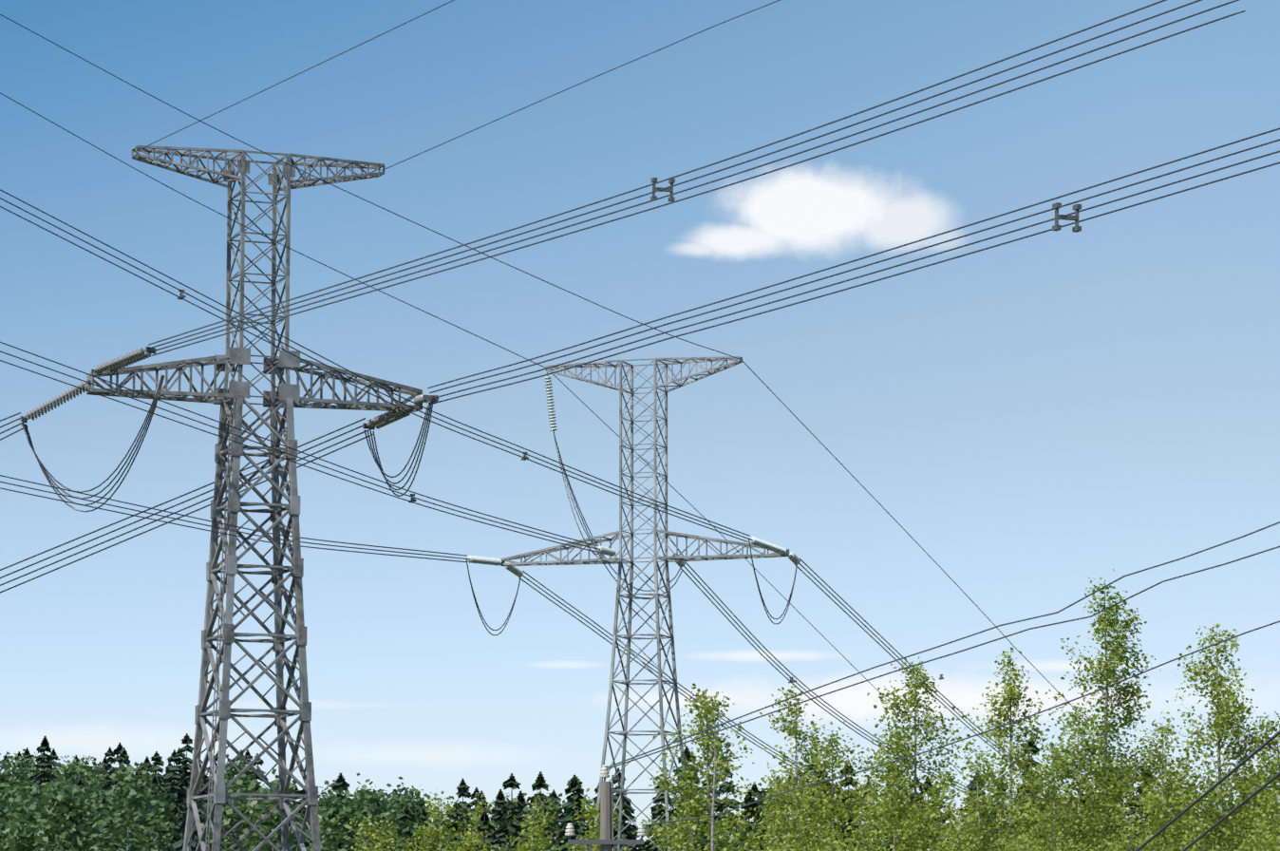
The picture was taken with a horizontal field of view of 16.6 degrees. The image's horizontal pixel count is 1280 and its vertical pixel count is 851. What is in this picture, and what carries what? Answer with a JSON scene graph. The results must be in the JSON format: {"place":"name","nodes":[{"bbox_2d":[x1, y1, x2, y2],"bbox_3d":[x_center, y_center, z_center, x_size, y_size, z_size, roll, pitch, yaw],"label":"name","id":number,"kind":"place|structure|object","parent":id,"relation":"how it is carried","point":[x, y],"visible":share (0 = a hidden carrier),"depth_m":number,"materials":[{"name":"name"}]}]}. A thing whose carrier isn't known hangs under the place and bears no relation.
{"place":"outdoors","nodes":[
{"label":"outdoors","id":0,"kind":"place"},
{"bbox_2d":[0,746,258,812],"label":"forest","id":1,"kind":"object","parent":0,"point":[108,753],"visible":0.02,"depth_m":518.02,"materials":[{"name":"green plant"}]},
{"bbox_2d":[368,809,416,850],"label":"birch tree","id":2,"kind":"object","parent":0,"point":[390,837],"visible":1,"depth_m":182.97,"materials":[{"name":"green plant"}]},
{"bbox_2d":[395,804,417,850],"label":"spruce tree","id":3,"kind":"object","parent":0,"point":[405,815],"visible":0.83,"depth_m":188.00,"materials":[{"name":"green plant"}]},
{"bbox_2d":[280,772,617,850],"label":"forest","id":4,"kind":"object","parent":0,"point":[401,800],"visible":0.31,"depth_m":366.39,"materials":[{"name":"green plant"}]},
{"bbox_2d":[494,772,525,850],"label":"spruce tree","id":5,"kind":"object","parent":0,"point":[512,829],"visible":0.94,"depth_m":196.08,"materials":[{"name":"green plant"}]},
{"bbox_2d":[491,806,555,850],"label":"birch tree","id":6,"kind":"object","parent":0,"point":[531,846],"visible":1,"depth_m":155.39,"materials":[{"name":"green plant"}]},
{"bbox_2d":[512,790,559,850],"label":"birch tree","id":7,"kind":"object","parent":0,"point":[542,834],"visible":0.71,"depth_m":171.63,"materials":[{"name":"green plant"}]},
{"bbox_2d":[524,771,556,846],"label":"spruce tree","id":8,"kind":"object","parent":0,"point":[539,782],"visible":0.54,"depth_m":204.68,"materials":[{"name":"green plant"}]},
{"bbox_2d":[0,0,1118,782],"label":"power line ground wires","id":9,"kind":"object","parent":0,"point":[469,247],"visible":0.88,"depth_m":208.99,"materials":[{"name":"grey metal"}]},
{"bbox_2d":[556,774,589,850],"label":"spruce tree","id":10,"kind":"object","parent":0,"point":[574,787],"visible":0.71,"depth_m":196.36,"materials":[{"name":"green plant"}]},
{"bbox_2d":[560,837,598,850],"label":"birch tree","id":11,"kind":"object","parent":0,"point":[576,847],"visible":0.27,"depth_m":167.17,"materials":[{"name":"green plant"}]},
{"bbox_2d":[584,802,629,850],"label":"birch tree","id":12,"kind":"object","parent":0,"point":[614,814],"visible":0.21,"depth_m":179.79,"materials":[{"name":"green plant"}]},
{"bbox_2d":[0,0,1279,849],"label":"sky","id":13,"kind":"structure","parent":0,"point":[1044,413],"materials":[{"name":"blue"}]},
{"bbox_2d":[632,682,783,850],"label":"birch tree","id":14,"kind":"object","parent":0,"point":[675,837],"visible":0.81,"depth_m":208.75,"materials":[{"name":"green plant"}]},
{"bbox_2d":[677,713,743,850],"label":"birch sapling","id":15,"kind":"object","parent":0,"point":[719,767],"visible":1,"depth_m":71.88,"materials":[{"name":"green plant"}]},
{"bbox_2d":[734,789,762,850],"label":"spruce tree","id":16,"kind":"object","parent":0,"point":[750,800],"visible":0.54,"depth_m":245.61,"materials":[{"name":"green plant"}]},
{"bbox_2d":[749,807,769,850],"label":"spruce tree","id":17,"kind":"object","parent":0,"point":[757,818],"visible":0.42,"depth_m":221.41,"materials":[{"name":"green plant"}]},
{"bbox_2d":[738,679,842,850],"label":"birch tree","id":18,"kind":"object","parent":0,"point":[793,730],"visible":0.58,"depth_m":202.80,"materials":[{"name":"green plant"}]},
{"bbox_2d":[786,831,870,850],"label":"birch tree","id":19,"kind":"object","parent":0,"point":[827,845],"visible":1,"depth_m":154.41,"materials":[{"name":"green plant"}]},
{"bbox_2d":[783,726,893,850],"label":"birch tree","id":20,"kind":"object","parent":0,"point":[833,807],"visible":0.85,"depth_m":183.31,"materials":[{"name":"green plant"}]},
{"bbox_2d":[838,759,869,850],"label":"spruce tree","id":21,"kind":"object","parent":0,"point":[847,770],"visible":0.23,"depth_m":245.91,"materials":[{"name":"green plant"}]},
{"bbox_2d":[814,763,970,850],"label":"birch tree","id":22,"kind":"object","parent":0,"point":[913,830],"visible":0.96,"depth_m":176.91,"materials":[{"name":"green plant"}]},
{"bbox_2d":[832,656,1008,850],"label":"birch tree","id":23,"kind":"object","parent":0,"point":[898,745],"visible":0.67,"depth_m":196.03,"materials":[{"name":"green plant"}]},
{"bbox_2d":[917,775,943,850],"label":"spruce tree","id":24,"kind":"object","parent":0,"point":[929,783],"visible":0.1,"depth_m":246.42,"materials":[{"name":"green plant"}]},
{"bbox_2d":[923,836,956,850],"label":"birch tree","id":25,"kind":"object","parent":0,"point":[938,847],"visible":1,"depth_m":150.90,"materials":[{"name":"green plant"}]},
{"bbox_2d":[613,746,1279,850],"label":"forest","id":26,"kind":"object","parent":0,"point":[628,832],"depth_m":369.86,"materials":[{"name":"green plant"}]},
{"bbox_2d":[926,744,1048,850],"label":"birch tree","id":27,"kind":"object","parent":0,"point":[982,810],"visible":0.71,"depth_m":174.03,"materials":[{"name":"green plant"}]},
{"bbox_2d":[960,647,1056,850],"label":"birch tree","id":28,"kind":"object","parent":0,"point":[1011,694],"visible":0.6,"depth_m":206.08,"materials":[{"name":"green plant"}]},
{"bbox_2d":[1015,735,1052,850],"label":"spruce tree","id":29,"kind":"object","parent":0,"point":[1034,748],"visible":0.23,"depth_m":246.47,"materials":[{"name":"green plant"}]},
{"bbox_2d":[1009,801,1090,850],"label":"birch tree","id":30,"kind":"object","parent":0,"point":[1051,825],"visible":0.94,"depth_m":160.82,"materials":[{"name":"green plant"}]},
{"bbox_2d":[1102,801,1187,850],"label":"birch tree","id":31,"kind":"object","parent":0,"point":[1132,846],"visible":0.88,"depth_m":157.77,"materials":[{"name":"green plant"}]},
{"bbox_2d":[1135,771,1155,841],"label":"spruce tree","id":32,"kind":"object","parent":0,"point":[1142,805],"visible":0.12,"depth_m":246.46,"materials":[{"name":"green plant"}]},
{"bbox_2d":[1100,711,1225,850],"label":"birch tree","id":33,"kind":"object","parent":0,"point":[1162,798],"visible":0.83,"depth_m":180.29,"materials":[{"name":"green plant"}]},
{"bbox_2d":[1134,730,1279,850],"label":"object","id":34,"kind":"object","parent":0,"point":[1225,777],"visible":1,"depth_m":40.05,"materials":[{"name":"grey metal"}]},
{"bbox_2d":[1204,784,1225,848],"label":"spruce tree","id":35,"kind":"object","parent":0,"point":[1212,808],"visible":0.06,"depth_m":238.78,"materials":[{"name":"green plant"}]},
{"bbox_2d":[1215,711,1279,850],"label":"birch tree","id":36,"kind":"object","parent":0,"point":[1271,763],"visible":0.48,"depth_m":184.18,"materials":[{"name":"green plant"}]},
{"label":"ground","id":37,"kind":"structure","parent":0,"visible":0},
{"bbox_2d":[0,733,411,850],"bbox_3d":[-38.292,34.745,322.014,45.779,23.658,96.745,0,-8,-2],"label":"forest","id":38,"kind":"object","parent":37,"relation":"on","point":[40,822],"visible":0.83,"depth_m":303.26,"materials":[{"name":"green plant"}]},
{"bbox_2d":[86,145,422,850],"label":"transmission tower","id":39,"kind":"structure","parent":37,"relation":"on","point":[286,398],"depth_m":211.68,"materials":[{"name":"metal"}]},
{"bbox_2d":[25,347,439,429],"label":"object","id":40,"kind":"structure","parent":39,"relation":"attached to","point":[138,355],"depth_m":209.39,"materials":[{"name":"grey"}]},
{"bbox_2d":[338,808,384,850],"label":"birch tree","id":41,"kind":"object","parent":37,"relation":"on","point":[369,833],"visible":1,"depth_m":179.89,"materials":[{"name":"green plant"}]},
{"bbox_2d":[407,788,467,850],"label":"birch tree","id":42,"kind":"object","parent":37,"relation":"on","point":[427,831],"visible":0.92,"depth_m":179.81,"materials":[{"name":"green plant"}]},
{"bbox_2d":[451,792,498,850],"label":"birch tree","id":43,"kind":"object","parent":37,"relation":"on","point":[476,820],"visible":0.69,"depth_m":179.46,"materials":[{"name":"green plant"}]},
{"bbox_2d":[454,826,499,850],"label":"birch tree","id":44,"kind":"object","parent":37,"relation":"on","point":[474,841],"visible":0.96,"depth_m":163.32,"materials":[{"name":"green plant"}]},
{"bbox_2d":[467,809,498,850],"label":"spruce tree","id":45,"kind":"object","parent":37,"relation":"on","point":[484,820],"visible":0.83,"depth_m":163.64,"materials":[{"name":"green plant"}]},
{"bbox_2d":[518,829,551,850],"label":"birch tree","id":46,"kind":"object","parent":37,"relation":"on","point":[521,833],"visible":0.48,"depth_m":163.66,"materials":[{"name":"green plant"}]},
{"bbox_2d":[558,785,618,850],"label":"birch tree","id":47,"kind":"object","parent":37,"relation":"on","point":[592,830],"visible":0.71,"depth_m":163.45,"materials":[{"name":"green plant"}]},
{"bbox_2d":[564,764,647,850],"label":"wooden pole pin insulators","id":48,"kind":"object","parent":37,"relation":"on","point":[606,841],"visible":0.96,"depth_m":66.80,"materials":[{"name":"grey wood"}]},
{"bbox_2d":[500,356,789,850],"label":"transmission tower","id":49,"kind":"structure","parent":37,"relation":"on","point":[658,636],"depth_m":241.01,"materials":[{"name":"metal"}]},
{"bbox_2d":[467,376,800,577],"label":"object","id":50,"kind":"structure","parent":49,"relation":"attached to","point":[794,558],"depth_m":241.77,"materials":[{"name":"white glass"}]},
{"bbox_2d":[0,0,1279,850],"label":"power line conductors","id":51,"kind":"object","parent":49,"relation":"attached to","point":[151,413],"visible":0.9,"depth_m":185.92,"materials":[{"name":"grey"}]},
{"bbox_2d":[20,177,1081,682],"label":"line hardware spacers","id":52,"kind":"object","parent":51,"relation":"on","point":[1056,206],"visible":0.75,"depth_m":130.98,"materials":[{"name":"grey metal"}]},
{"bbox_2d":[743,777,833,850],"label":"birch tree","id":53,"kind":"object","parent":37,"relation":"on","point":[787,841],"visible":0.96,"depth_m":176.50,"materials":[{"name":"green plant"}]},
{"bbox_2d":[826,801,845,842],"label":"spruce tree","id":54,"kind":"object","parent":37,"relation":"on","point":[841,827],"visible":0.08,"depth_m":221.05,"materials":[{"name":"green plant"}]},
{"bbox_2d":[842,813,858,850],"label":"spruce tree","id":55,"kind":"object","parent":37,"relation":"on","point":[846,827],"visible":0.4,"depth_m":221.33,"materials":[{"name":"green plant"}]},
{"bbox_2d":[838,815,891,850],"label":"birch tree","id":56,"kind":"object","parent":37,"relation":"on","point":[866,836],"visible":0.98,"depth_m":160.88,"materials":[{"name":"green plant"}]},
{"bbox_2d":[920,804,998,850],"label":"birch tree","id":57,"kind":"object","parent":37,"relation":"on","point":[955,834],"visible":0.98,"depth_m":160.72,"materials":[{"name":"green plant"}]},
{"bbox_2d":[1002,827,1044,850],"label":"birch tree","id":58,"kind":"object","parent":37,"relation":"on","point":[1015,844],"visible":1,"depth_m":150.88,"materials":[{"name":"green plant"}]},
{"bbox_2d":[1017,735,1110,850],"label":"birch tree","id":59,"kind":"object","parent":37,"relation":"on","point":[1061,764],"visible":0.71,"depth_m":183.76,"materials":[{"name":"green plant"}]},
{"bbox_2d":[1021,705,1131,850],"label":"birch tree","id":60,"kind":"object","parent":37,"relation":"on","point":[1081,761],"visible":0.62,"depth_m":186.98,"materials":[{"name":"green plant"}]},
{"bbox_2d":[1067,832,1117,850],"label":"birch tree","id":61,"kind":"object","parent":37,"relation":"on","point":[1100,846],"visible":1,"depth_m":150.99,"materials":[{"name":"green plant"}]},
{"bbox_2d":[1035,568,1207,850],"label":"birch tree","id":62,"kind":"object","parent":37,"relation":"on","point":[1106,672],"visible":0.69,"depth_m":192.77,"materials":[{"name":"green plant"}]},
{"bbox_2d":[1179,830,1225,850],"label":"birch tree","id":63,"kind":"object","parent":37,"relation":"on","point":[1195,845],"visible":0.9,"depth_m":151.76,"materials":[{"name":"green plant"}]},
{"bbox_2d":[1148,620,1279,850],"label":"birch tree","id":64,"kind":"object","parent":37,"relation":"on","point":[1219,725],"visible":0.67,"depth_m":193.04,"materials":[{"name":"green plant"}]},
{"bbox_2d":[1175,766,1279,850],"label":"birch tree","id":65,"kind":"object","parent":37,"relation":"on","point":[1202,829],"visible":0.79,"depth_m":163.80,"materials":[{"name":"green plant"}]},
{"bbox_2d":[1233,817,1279,850],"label":"birch tree","id":66,"kind":"object","parent":37,"relation":"on","point":[1253,847],"visible":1,"depth_m":151.11,"materials":[{"name":"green plant"}]},
{"bbox_2d":[1255,787,1279,850],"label":"birch tree","id":67,"kind":"object","parent":37,"relation":"on","point":[1275,826],"visible":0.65,"depth_m":161.25,"materials":[{"name":"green plant"}]}
]}

